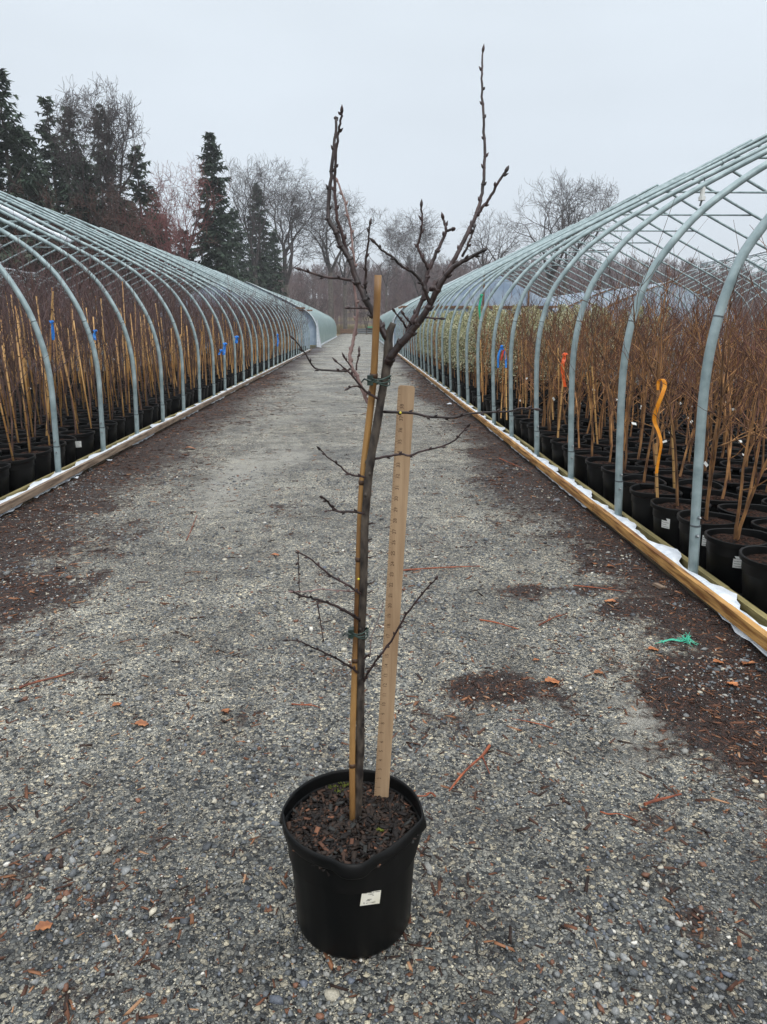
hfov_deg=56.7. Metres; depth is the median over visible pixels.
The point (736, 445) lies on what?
potted sapling
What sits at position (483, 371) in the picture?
potted sapling
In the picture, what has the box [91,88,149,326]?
bare tree
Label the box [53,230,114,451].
staked sapling
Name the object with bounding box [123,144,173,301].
conifer
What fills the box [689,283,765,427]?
potted sapling
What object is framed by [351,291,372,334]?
bare tree
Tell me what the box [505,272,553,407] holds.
potted sapling
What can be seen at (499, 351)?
ribbon
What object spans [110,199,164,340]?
conifer
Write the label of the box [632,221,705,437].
potted sapling
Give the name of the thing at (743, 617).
hoop house
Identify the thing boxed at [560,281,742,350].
covered house
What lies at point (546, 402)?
potted sapling
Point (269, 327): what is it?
staked sapling
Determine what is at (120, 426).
staked sapling
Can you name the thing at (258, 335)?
staked sapling
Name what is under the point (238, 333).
staked sapling
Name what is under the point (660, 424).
potted sapling
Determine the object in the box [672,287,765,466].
potted sapling
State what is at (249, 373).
staked sapling
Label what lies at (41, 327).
staked sapling
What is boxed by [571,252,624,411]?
potted sapling
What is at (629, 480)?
potted sapling
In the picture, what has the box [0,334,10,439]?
staked sapling
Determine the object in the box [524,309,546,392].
variegated shrub
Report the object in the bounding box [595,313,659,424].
potted sapling
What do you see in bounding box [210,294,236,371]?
staked sapling
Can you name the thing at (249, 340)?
staked sapling
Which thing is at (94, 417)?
staked sapling
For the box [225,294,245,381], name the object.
staked sapling
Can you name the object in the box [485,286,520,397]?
potted sapling
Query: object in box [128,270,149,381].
staked sapling
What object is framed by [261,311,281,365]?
staked sapling
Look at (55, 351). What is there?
staked sapling
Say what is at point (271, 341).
staked sapling
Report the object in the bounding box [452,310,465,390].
variegated shrub
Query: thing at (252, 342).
staked sapling
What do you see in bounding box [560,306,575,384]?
variegated shrub
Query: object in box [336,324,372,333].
dry brush
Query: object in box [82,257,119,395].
staked sapling
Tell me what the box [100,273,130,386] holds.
staked sapling
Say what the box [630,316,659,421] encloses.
potted sapling
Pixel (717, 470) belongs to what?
potted sapling
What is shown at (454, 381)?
variegated shrub
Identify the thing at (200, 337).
staked sapling
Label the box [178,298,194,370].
staked sapling
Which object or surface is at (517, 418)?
potted sapling
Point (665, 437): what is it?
potted sapling
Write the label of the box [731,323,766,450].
potted sapling
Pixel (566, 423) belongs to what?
potted sapling
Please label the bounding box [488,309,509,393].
variegated shrub
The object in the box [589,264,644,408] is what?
potted sapling
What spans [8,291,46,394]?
staked sapling
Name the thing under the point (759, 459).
potted sapling
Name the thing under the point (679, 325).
potted sapling
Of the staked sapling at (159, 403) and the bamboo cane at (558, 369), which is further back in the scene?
the staked sapling at (159, 403)
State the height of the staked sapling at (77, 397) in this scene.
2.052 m
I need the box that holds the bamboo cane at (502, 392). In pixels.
[500,367,503,417]
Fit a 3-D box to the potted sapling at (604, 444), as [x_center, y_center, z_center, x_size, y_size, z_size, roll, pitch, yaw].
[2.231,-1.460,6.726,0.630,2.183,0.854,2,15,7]
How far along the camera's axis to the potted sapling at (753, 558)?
3.51 m
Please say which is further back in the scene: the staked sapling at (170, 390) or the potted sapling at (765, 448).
the staked sapling at (170, 390)
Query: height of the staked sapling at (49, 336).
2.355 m
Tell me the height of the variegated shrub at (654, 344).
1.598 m
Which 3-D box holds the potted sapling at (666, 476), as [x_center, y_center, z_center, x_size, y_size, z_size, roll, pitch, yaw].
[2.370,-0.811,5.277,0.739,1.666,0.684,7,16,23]
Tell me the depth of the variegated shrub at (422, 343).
22.77 m
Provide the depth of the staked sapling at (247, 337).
18.63 m
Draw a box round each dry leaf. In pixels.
[30,921,52,931]
[110,702,120,706]
[131,719,148,725]
[541,676,559,683]
[727,681,739,687]
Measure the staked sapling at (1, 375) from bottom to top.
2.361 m
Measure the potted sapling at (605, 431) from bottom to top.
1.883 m
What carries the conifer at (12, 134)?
on the ground
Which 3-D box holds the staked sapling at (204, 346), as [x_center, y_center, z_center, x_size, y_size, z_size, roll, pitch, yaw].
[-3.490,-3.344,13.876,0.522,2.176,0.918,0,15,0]
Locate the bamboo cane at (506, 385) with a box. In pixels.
[505,348,506,419]
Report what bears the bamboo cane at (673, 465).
in the potted sapling at (685, 487)
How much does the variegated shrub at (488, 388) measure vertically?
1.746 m
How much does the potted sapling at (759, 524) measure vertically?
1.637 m
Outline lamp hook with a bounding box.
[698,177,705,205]
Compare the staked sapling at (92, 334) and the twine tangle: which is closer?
the twine tangle
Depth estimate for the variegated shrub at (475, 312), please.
12.81 m
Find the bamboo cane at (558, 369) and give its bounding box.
[557,348,559,400]
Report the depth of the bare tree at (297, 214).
87.06 m
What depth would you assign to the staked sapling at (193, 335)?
14.14 m
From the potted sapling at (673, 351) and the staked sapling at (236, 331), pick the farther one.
the staked sapling at (236, 331)
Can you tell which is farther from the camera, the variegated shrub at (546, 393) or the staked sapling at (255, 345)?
the staked sapling at (255, 345)
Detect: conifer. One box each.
[0,67,72,344]
[0,125,78,289]
[25,167,86,342]
[27,95,90,291]
[46,106,102,252]
[63,159,139,345]
[88,104,127,280]
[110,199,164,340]
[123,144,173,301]
[144,186,165,258]
[147,213,191,302]
[174,229,197,292]
[190,131,251,287]
[225,206,259,285]
[238,182,285,296]
[264,229,288,295]
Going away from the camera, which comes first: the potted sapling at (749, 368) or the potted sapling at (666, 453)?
the potted sapling at (666, 453)
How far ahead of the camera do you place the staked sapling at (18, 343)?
11.51 m
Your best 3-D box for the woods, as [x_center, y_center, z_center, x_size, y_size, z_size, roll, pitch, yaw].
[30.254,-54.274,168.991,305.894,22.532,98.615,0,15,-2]
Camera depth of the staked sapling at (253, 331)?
21.69 m
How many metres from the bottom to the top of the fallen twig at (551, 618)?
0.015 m
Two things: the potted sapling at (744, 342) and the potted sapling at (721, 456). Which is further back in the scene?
the potted sapling at (744, 342)
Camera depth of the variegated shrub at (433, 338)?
19.51 m
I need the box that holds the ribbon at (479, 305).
[478,294,482,319]
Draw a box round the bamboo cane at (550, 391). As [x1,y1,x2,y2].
[547,348,553,419]
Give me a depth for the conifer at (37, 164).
45.06 m
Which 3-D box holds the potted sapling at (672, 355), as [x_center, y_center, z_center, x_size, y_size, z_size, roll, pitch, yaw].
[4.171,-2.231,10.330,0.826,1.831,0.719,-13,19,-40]
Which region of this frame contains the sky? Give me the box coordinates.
[0,0,766,298]
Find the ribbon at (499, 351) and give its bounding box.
[497,345,502,367]
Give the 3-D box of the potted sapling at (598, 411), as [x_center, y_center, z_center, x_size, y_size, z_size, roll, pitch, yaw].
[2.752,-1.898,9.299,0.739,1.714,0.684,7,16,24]
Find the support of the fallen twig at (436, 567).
on the gravel path
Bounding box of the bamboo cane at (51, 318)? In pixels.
[46,291,53,435]
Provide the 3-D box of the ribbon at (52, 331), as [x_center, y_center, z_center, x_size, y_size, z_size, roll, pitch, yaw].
[-3.290,-1.810,7.069,0.047,0.194,0.049,0,15,-2]
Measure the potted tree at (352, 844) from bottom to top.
1.917 m
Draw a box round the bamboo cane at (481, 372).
[480,340,482,401]
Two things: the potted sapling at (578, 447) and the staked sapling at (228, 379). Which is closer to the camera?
the potted sapling at (578, 447)
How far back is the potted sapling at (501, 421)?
9.73 m
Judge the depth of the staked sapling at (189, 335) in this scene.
15.35 m
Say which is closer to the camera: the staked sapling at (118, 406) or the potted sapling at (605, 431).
the potted sapling at (605, 431)
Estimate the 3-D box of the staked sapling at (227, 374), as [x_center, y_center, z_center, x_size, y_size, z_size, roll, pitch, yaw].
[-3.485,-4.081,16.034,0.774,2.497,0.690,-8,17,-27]
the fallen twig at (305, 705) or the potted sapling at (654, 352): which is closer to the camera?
the fallen twig at (305, 705)
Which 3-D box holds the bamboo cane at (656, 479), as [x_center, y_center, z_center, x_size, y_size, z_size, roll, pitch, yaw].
[1.791,-0.233,4.655,0.070,0.434,0.020,0,15,-2]
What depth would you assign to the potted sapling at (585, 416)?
8.60 m
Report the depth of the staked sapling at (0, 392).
9.46 m
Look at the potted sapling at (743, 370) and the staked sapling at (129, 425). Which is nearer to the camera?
the staked sapling at (129, 425)
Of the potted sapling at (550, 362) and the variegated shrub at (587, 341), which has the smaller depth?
the potted sapling at (550, 362)
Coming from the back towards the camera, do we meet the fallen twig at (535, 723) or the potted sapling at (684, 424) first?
the potted sapling at (684, 424)
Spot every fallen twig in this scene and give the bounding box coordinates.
[19,672,73,688]
[291,703,320,707]
[403,566,476,570]
[417,792,435,796]
[449,744,490,791]
[479,619,517,628]
[510,718,552,728]
[539,613,567,625]
[573,585,626,591]
[600,811,637,820]
[643,793,681,805]
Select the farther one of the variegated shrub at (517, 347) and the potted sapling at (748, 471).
the variegated shrub at (517, 347)
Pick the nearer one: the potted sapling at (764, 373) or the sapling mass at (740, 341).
the potted sapling at (764, 373)
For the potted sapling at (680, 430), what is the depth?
7.74 m
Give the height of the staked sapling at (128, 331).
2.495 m
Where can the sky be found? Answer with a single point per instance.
(641, 95)
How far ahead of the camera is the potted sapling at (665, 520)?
4.48 m
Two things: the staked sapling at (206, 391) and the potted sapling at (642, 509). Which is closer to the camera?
the potted sapling at (642, 509)
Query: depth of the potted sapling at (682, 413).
9.09 m
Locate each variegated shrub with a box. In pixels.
[418,320,426,367]
[422,325,433,369]
[425,312,435,371]
[425,322,434,372]
[426,310,437,369]
[427,316,440,374]
[435,323,448,370]
[437,319,448,370]
[438,311,449,382]
[440,314,454,373]
[440,319,455,376]
[444,311,457,375]
[444,315,459,386]
[446,317,462,387]
[451,315,465,389]
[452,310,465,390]
[452,312,474,392]
[455,314,473,394]
[459,305,486,399]
[460,316,477,390]
[464,306,484,391]
[471,306,489,382]
[475,308,491,383]
[480,310,502,385]
[484,305,502,389]
[484,314,502,387]
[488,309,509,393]
[490,310,514,393]
[496,314,509,385]
[496,317,526,393]
[501,319,523,387]
[503,304,523,387]
[507,305,528,392]
[513,307,529,384]
[515,315,536,384]
[518,308,536,386]
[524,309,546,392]
[528,310,556,391]
[533,305,554,392]
[539,314,572,395]
[545,304,568,389]
[554,306,571,392]
[557,312,574,387]
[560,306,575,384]
[568,304,580,388]
[569,314,589,389]
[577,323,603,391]
[581,303,596,388]
[581,305,606,397]
[586,313,612,396]
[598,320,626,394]
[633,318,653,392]
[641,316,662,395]
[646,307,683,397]
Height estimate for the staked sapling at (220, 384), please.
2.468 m
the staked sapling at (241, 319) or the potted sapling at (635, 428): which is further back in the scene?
the staked sapling at (241, 319)
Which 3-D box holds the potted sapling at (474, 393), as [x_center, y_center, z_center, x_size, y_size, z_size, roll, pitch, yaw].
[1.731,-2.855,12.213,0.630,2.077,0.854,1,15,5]
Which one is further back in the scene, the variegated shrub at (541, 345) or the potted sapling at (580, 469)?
the variegated shrub at (541, 345)
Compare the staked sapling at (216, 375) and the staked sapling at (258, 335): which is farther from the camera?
the staked sapling at (258, 335)
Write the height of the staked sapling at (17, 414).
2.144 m
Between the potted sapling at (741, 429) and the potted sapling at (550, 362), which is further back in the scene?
the potted sapling at (550, 362)
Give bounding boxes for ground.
[64,310,765,352]
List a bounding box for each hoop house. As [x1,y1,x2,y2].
[0,191,311,516]
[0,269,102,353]
[395,133,766,655]
[614,251,766,370]
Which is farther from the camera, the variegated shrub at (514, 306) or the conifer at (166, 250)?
the conifer at (166, 250)
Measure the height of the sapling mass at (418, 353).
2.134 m
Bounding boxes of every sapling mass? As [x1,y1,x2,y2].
[0,257,310,388]
[395,282,766,396]
[678,309,765,367]
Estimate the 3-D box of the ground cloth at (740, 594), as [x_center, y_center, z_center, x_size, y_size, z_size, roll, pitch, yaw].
[10.844,-3.283,17.914,19.155,0.001,37.600,0,15,-2]
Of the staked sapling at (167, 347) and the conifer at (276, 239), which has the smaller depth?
the staked sapling at (167, 347)
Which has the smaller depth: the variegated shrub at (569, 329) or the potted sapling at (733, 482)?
the potted sapling at (733, 482)
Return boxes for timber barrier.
[340,328,367,333]
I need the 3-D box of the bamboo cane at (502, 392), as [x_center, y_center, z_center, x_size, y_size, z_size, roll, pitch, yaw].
[1.530,-1.540,9.165,0.019,0.658,0.020,0,15,-2]
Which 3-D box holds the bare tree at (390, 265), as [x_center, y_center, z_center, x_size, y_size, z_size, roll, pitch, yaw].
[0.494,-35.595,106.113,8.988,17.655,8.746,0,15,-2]
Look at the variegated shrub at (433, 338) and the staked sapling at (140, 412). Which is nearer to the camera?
the staked sapling at (140, 412)
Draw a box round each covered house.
[244,281,336,346]
[379,268,554,346]
[543,287,619,310]
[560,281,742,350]
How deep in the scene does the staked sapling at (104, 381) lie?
14.28 m
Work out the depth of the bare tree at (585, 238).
77.08 m
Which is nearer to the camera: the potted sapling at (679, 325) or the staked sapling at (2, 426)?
the staked sapling at (2, 426)
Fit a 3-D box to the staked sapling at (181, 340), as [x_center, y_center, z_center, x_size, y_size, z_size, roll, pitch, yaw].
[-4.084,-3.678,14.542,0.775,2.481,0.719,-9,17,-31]
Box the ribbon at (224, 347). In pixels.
[223,343,226,354]
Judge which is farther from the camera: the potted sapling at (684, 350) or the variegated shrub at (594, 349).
the variegated shrub at (594, 349)
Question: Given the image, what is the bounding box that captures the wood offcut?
[652,583,665,588]
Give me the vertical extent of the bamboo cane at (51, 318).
1.560 m
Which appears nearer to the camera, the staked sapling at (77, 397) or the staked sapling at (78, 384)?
the staked sapling at (77, 397)
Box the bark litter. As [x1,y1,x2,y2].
[0,372,766,1023]
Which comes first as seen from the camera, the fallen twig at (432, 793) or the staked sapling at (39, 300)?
the fallen twig at (432, 793)
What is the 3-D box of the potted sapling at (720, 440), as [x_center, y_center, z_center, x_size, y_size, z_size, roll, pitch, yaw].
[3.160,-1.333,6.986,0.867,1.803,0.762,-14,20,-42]
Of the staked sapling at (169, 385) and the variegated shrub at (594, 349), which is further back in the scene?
the staked sapling at (169, 385)
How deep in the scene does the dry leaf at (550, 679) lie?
2.86 m
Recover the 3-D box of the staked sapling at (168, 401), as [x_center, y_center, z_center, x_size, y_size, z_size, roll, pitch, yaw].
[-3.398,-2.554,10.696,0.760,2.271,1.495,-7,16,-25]
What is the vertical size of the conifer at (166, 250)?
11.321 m
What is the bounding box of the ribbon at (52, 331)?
[49,320,54,339]
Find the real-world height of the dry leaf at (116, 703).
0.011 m
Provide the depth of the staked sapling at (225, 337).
17.73 m
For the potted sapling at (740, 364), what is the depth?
8.54 m
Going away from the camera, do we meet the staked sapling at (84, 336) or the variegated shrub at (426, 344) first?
the staked sapling at (84, 336)
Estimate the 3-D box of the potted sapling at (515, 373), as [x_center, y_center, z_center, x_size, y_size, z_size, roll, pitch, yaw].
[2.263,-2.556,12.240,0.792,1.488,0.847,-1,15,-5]
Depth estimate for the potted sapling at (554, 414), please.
8.78 m
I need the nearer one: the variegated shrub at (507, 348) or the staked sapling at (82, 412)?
the staked sapling at (82, 412)
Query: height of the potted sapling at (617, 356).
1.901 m
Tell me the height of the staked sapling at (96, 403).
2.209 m
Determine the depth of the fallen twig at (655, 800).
2.14 m
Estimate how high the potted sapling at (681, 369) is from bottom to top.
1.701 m
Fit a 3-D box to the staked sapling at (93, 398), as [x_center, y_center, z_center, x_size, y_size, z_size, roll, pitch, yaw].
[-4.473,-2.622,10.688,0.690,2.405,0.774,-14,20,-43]
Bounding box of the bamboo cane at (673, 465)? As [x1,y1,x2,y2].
[671,426,675,488]
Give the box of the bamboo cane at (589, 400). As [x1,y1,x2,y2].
[586,372,594,442]
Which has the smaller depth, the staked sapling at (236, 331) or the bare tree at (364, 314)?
the staked sapling at (236, 331)
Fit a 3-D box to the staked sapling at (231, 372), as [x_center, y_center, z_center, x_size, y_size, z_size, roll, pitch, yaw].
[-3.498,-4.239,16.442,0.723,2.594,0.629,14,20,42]
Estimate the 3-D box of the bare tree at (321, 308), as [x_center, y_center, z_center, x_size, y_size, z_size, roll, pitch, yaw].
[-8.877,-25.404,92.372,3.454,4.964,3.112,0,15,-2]
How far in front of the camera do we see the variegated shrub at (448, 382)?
15.39 m
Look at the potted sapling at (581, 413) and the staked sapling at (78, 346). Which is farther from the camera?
the staked sapling at (78, 346)
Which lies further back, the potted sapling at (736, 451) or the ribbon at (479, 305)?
the ribbon at (479, 305)
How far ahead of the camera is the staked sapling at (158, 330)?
12.77 m
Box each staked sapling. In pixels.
[0,170,107,492]
[0,179,107,480]
[0,212,79,472]
[0,220,78,442]
[0,236,70,399]
[0,243,40,432]
[0,245,20,455]
[0,248,27,438]
[0,248,34,425]
[0,249,26,402]
[0,251,45,421]
[0,256,45,448]
[0,259,29,392]
[0,263,46,405]
[0,271,18,403]
[0,284,20,419]
[0,285,13,430]
[0,303,12,413]
[0,309,10,496]
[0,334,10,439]
[1,232,80,435]
[1,237,69,400]
[1,247,34,415]
[1,255,32,396]
[1,286,27,408]
[2,249,52,412]
[3,284,32,390]
[6,239,78,430]
[7,263,38,389]
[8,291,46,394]
[9,227,66,423]
[10,236,80,407]
[10,251,73,428]
[10,279,57,415]
[12,272,56,403]
[13,253,76,465]
[13,257,61,390]
[17,259,68,412]
[20,249,86,419]
[20,262,69,399]
[20,273,53,396]
[21,219,119,414]
[22,228,99,425]
[23,253,65,406]
[27,277,73,388]
[29,270,77,396]
[34,235,96,460]
[35,263,83,394]
[35,265,114,389]
[36,272,79,410]
[36,276,96,403]
[37,272,92,387]
[39,244,113,396]
[39,287,84,390]
[40,268,68,392]
[41,264,82,402]
[42,260,109,421]
[52,270,96,390]
[52,286,88,399]
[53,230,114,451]
[54,285,93,391]
[55,243,106,395]
[55,258,115,389]
[55,265,104,400]
[56,279,108,407]
[57,261,106,386]
[57,280,82,385]
[58,231,142,440]
[60,262,111,411]
[61,295,89,383]
[62,251,110,411]
[68,229,127,444]
[68,282,114,399]
[71,261,128,409]
[71,279,101,382]
[72,247,116,416]
[73,264,116,405]
[75,255,133,388]
[78,285,109,383]
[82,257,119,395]
[85,244,130,393]
[85,244,131,413]
[85,246,123,402]
[86,237,137,436]
[87,278,122,384]
[88,258,132,400]
[95,257,144,429]
[96,255,138,407]
[98,249,146,403]
[99,258,134,394]
[100,244,154,427]
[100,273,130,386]
[103,290,134,391]
[105,257,141,389]
[105,275,140,384]
[105,284,144,386]
[107,270,144,397]
[111,261,179,395]
[112,278,165,392]
[113,270,141,384]
[114,278,160,399]
[115,243,160,423]
[118,276,154,388]
[125,257,166,420]
[127,273,170,394]
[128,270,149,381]
[128,271,159,384]
[129,272,164,391]
[130,268,162,397]
[131,254,194,395]
[132,276,153,378]
[134,262,182,416]
[135,277,163,378]
[137,267,180,414]
[137,278,169,381]
[137,290,178,388]
[139,279,179,391]
[139,280,169,388]
[140,262,196,386]
[142,267,191,386]
[146,262,189,410]
[146,266,201,385]
[146,280,168,382]
[148,261,180,390]
[149,287,180,384]
[149,292,178,378]
[154,286,185,382]
[155,271,203,382]
[157,298,178,382]
[158,252,190,407]
[160,261,205,405]
[160,267,196,386]
[165,262,190,375]
[166,279,217,385]
[166,280,194,381]
[172,262,212,398]
[175,268,213,373]
[176,280,197,379]
[176,288,204,378]
[177,279,195,374]
[177,287,203,404]
[178,267,205,400]
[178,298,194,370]
[180,290,208,375]
[181,264,242,377]
[183,283,210,379]
[185,295,214,381]
[186,285,218,396]
[187,274,218,377]
[187,286,215,387]
[193,275,223,392]
[195,287,218,393]
[199,280,232,376]
[200,289,229,387]
[202,277,226,373]
[205,279,237,390]
[206,279,237,386]
[207,291,228,369]
[208,277,233,371]
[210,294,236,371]
[213,299,220,370]
[213,303,233,369]
[216,282,238,384]
[217,296,243,382]
[217,304,242,371]
[219,275,246,382]
[219,299,245,380]
[221,291,247,378]
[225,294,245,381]
[225,297,246,368]
[230,278,245,364]
[230,296,251,369]
[233,287,251,367]
[234,293,258,377]
[236,292,258,368]
[238,289,253,369]
[239,302,266,369]
[241,300,259,375]
[242,296,268,371]
[244,306,268,374]
[245,292,262,361]
[246,288,260,372]
[247,291,265,370]
[247,293,260,372]
[255,289,268,368]
[257,294,270,366]
[257,308,270,368]
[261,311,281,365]
[262,291,275,364]
[262,291,280,361]
[262,307,273,366]
[263,304,277,364]
[270,306,290,362]
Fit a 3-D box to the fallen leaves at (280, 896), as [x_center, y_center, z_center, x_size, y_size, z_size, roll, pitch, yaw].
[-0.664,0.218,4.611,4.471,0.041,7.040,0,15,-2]
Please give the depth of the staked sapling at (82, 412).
9.12 m
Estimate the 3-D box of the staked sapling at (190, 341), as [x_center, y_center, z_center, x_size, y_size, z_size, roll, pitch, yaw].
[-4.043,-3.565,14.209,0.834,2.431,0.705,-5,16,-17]
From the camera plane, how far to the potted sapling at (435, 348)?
18.63 m
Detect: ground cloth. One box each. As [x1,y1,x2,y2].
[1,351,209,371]
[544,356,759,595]
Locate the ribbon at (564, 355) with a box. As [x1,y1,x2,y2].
[561,353,567,386]
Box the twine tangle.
[658,632,697,644]
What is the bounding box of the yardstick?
[374,385,414,802]
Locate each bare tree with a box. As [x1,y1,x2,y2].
[0,174,81,287]
[2,174,160,319]
[43,71,140,298]
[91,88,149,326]
[95,198,187,304]
[140,155,235,296]
[219,157,343,297]
[221,154,282,285]
[283,183,384,319]
[307,298,327,323]
[315,227,371,333]
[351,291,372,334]
[357,211,415,312]
[368,203,449,296]
[455,209,531,277]
[494,169,611,296]
[541,177,639,294]
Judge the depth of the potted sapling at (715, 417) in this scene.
8.96 m
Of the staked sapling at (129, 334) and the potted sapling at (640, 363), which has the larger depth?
the staked sapling at (129, 334)
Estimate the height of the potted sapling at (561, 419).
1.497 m
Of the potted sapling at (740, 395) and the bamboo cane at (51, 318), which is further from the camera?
the potted sapling at (740, 395)
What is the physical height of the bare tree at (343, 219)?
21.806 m
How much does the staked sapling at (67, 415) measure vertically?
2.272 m
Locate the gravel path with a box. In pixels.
[0,334,766,1023]
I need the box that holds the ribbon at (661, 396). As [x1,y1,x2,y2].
[652,379,666,473]
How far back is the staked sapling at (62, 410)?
9.31 m
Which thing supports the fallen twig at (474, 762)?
on the gravel path
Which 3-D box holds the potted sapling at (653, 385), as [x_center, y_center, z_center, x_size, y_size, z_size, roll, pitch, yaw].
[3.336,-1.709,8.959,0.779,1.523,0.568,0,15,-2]
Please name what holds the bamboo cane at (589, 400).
in the potted sapling at (587, 437)
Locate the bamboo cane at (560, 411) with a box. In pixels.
[557,380,562,437]
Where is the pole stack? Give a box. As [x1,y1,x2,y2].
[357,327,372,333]
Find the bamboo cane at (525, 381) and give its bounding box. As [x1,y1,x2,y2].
[525,340,525,407]
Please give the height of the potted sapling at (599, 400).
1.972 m
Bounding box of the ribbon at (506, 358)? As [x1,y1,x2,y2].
[501,347,506,367]
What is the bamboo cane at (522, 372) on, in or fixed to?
in the potted sapling at (527, 402)
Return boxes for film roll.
[0,204,71,242]
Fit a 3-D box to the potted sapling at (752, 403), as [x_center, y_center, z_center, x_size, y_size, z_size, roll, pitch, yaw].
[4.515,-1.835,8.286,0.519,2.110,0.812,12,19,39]
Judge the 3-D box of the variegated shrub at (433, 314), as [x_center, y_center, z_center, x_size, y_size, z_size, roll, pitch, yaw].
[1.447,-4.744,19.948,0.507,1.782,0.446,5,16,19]
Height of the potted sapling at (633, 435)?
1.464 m
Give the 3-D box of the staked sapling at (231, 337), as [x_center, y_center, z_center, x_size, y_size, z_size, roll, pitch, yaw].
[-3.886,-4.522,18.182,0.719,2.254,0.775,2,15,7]
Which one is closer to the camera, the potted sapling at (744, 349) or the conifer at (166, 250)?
the potted sapling at (744, 349)
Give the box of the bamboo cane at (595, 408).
[591,367,597,443]
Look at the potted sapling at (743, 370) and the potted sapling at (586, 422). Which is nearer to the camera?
the potted sapling at (586, 422)
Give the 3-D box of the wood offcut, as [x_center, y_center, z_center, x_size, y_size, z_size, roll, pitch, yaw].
[1.501,0.403,3.870,0.040,0.012,0.060,1,18,-32]
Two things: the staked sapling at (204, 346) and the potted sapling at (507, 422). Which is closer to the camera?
the potted sapling at (507, 422)
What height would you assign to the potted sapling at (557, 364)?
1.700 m
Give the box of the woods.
[0,252,766,326]
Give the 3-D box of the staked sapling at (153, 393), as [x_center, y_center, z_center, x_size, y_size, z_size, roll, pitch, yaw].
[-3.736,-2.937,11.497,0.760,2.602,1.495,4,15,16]
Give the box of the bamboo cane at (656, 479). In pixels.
[655,443,658,497]
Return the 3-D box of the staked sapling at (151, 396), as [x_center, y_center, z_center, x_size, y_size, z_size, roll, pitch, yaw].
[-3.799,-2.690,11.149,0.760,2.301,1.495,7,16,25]
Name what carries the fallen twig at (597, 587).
on the gravel path
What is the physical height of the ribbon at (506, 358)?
0.253 m
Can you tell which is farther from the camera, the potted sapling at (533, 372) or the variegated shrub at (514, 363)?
the variegated shrub at (514, 363)
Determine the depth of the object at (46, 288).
34.69 m
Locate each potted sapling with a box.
[425,311,441,374]
[427,320,441,369]
[428,322,440,378]
[458,268,503,404]
[460,328,502,407]
[463,318,512,411]
[471,284,503,405]
[472,294,534,416]
[478,305,526,421]
[483,281,531,413]
[484,304,547,426]
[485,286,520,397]
[490,282,543,417]
[491,333,531,393]
[495,321,544,433]
[500,301,550,398]
[503,308,542,373]
[503,315,540,429]
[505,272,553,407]
[507,295,546,399]
[513,283,561,405]
[514,278,548,437]
[515,273,554,394]
[519,292,601,471]
[519,317,571,443]
[520,310,550,370]
[520,311,571,409]
[522,318,586,425]
[523,303,576,447]
[524,315,606,460]
[525,304,554,410]
[527,259,589,452]
[527,315,578,409]
[528,268,580,418]
[531,291,589,416]
[533,294,569,407]
[536,305,567,399]
[542,305,567,404]
[543,274,636,469]
[546,324,610,423]
[547,264,617,432]
[548,307,586,402]
[549,273,587,410]
[555,298,590,413]
[556,285,591,415]
[557,280,605,396]
[566,254,633,421]
[566,303,610,415]
[567,247,662,504]
[567,296,635,485]
[569,246,711,465]
[570,265,611,408]
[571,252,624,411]
[574,250,659,438]
[575,303,648,444]
[577,286,623,402]
[580,288,651,430]
[580,302,633,426]
[585,302,651,496]
[586,279,655,435]
[586,294,678,457]
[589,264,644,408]
[590,241,659,450]
[595,296,632,418]
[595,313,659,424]
[598,284,652,411]
[598,290,656,420]
[600,289,658,399]
[603,298,713,517]
[606,246,744,532]
[606,291,652,403]
[606,309,666,432]
[610,247,681,447]
[610,301,673,415]
[613,320,651,437]
[616,196,723,550]
[616,314,699,475]
[618,311,685,443]
[621,283,672,411]
[623,341,711,460]
[625,273,697,424]
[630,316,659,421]
[631,337,675,416]
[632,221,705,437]
[633,311,654,402]
[634,337,680,414]
[635,281,726,453]
[638,313,679,404]
[640,306,691,406]
[641,220,766,568]
[641,285,682,398]
[643,312,679,407]
[644,256,686,423]
[646,322,764,499]
[648,326,676,404]
[649,336,723,428]
[652,277,722,434]
[653,287,766,487]
[656,274,743,470]
[660,281,691,393]
[662,228,766,528]
[662,297,704,407]
[662,305,692,406]
[662,312,709,412]
[664,294,716,416]
[665,273,744,451]
[666,282,737,446]
[667,256,758,456]
[667,258,740,427]
[667,299,693,395]
[667,299,722,440]
[668,278,761,493]
[668,282,717,411]
[668,295,694,389]
[669,257,765,479]
[670,289,750,419]
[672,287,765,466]
[674,258,760,429]
[674,290,706,394]
[676,305,705,405]
[677,311,711,401]
[679,288,766,592]
[683,258,732,418]
[683,272,744,400]
[685,328,747,422]
[688,290,766,512]
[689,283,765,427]
[696,289,766,531]
[697,280,764,451]
[698,292,742,407]
[699,258,766,484]
[700,278,764,422]
[706,303,761,437]
[715,272,766,418]
[719,338,765,441]
[720,350,766,475]
[723,236,766,613]
[725,287,766,461]
[728,292,766,434]
[728,318,763,416]
[731,297,766,407]
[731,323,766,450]
[732,325,763,426]
[733,327,763,409]
[734,320,763,401]
[735,340,766,434]
[736,275,766,427]
[736,302,766,439]
[736,317,765,411]
[736,391,766,504]
[738,309,766,451]
[739,293,766,462]
[739,337,766,504]
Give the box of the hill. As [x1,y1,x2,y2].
[306,297,766,329]
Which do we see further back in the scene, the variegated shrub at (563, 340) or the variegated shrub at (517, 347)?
the variegated shrub at (517, 347)
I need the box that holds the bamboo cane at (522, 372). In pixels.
[521,340,523,402]
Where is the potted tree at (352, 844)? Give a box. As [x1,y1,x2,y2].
[279,44,540,958]
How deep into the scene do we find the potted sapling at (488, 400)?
10.85 m
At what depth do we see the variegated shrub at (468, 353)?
13.59 m

